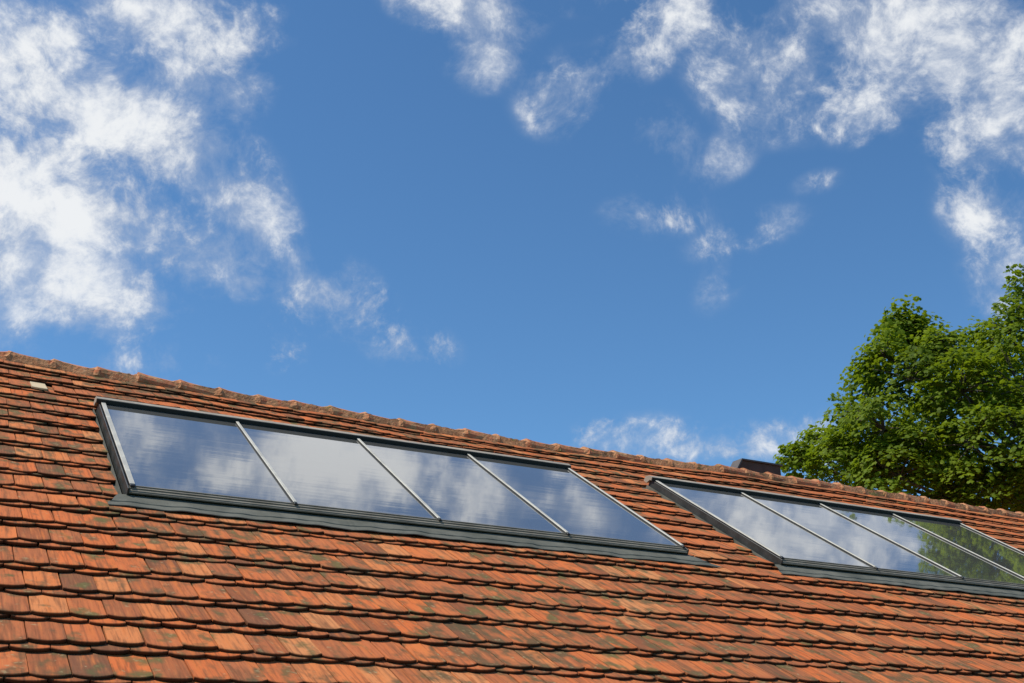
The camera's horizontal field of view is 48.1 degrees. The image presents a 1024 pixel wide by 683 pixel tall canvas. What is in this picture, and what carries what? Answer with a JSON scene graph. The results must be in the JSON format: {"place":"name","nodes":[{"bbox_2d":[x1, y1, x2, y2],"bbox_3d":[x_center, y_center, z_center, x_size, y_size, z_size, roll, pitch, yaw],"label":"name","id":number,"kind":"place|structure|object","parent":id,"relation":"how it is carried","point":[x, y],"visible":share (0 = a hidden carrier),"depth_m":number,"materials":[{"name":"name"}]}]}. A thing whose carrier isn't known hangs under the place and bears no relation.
{"place":"outdoors","nodes":[
{"label":"outdoors","id":0,"kind":"place"},
{"bbox_2d":[0,0,1023,508],"label":"sky","id":1,"kind":"structure","parent":0,"point":[661,229],"materials":[{"name":"blue"}]},
{"label":"ground","id":2,"kind":"structure","parent":0,"visible":0},
{"bbox_2d":[0,350,1023,682],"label":"house","id":3,"kind":"structure","parent":2,"relation":"on","point":[94,588],"depth_m":6.89,"materials":[{"name":"tile"}]},
{"bbox_2d":[91,396,723,567],"bbox_3d":[-0.831,1.076,8.725,4.527,1.227,1.971,11,-23,-26],"label":"solar collector","id":4,"kind":"object","parent":3,"relation":"on","point":[163,458],"visible":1,"depth_m":8.39,"materials":[{"name":"glass"}]},
{"bbox_2d":[643,475,1023,597],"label":"solar collector","id":5,"kind":"object","parent":3,"relation":"on","point":[800,536],"visible":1,"depth_m":10.61,"materials":[{"name":"glass"}]},
{"bbox_2d":[773,263,1023,512],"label":"maple tree","id":6,"kind":"object","parent":2,"relation":"on","point":[940,460],"visible":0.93,"depth_m":21.48,"materials":[{"name":"green plant"}]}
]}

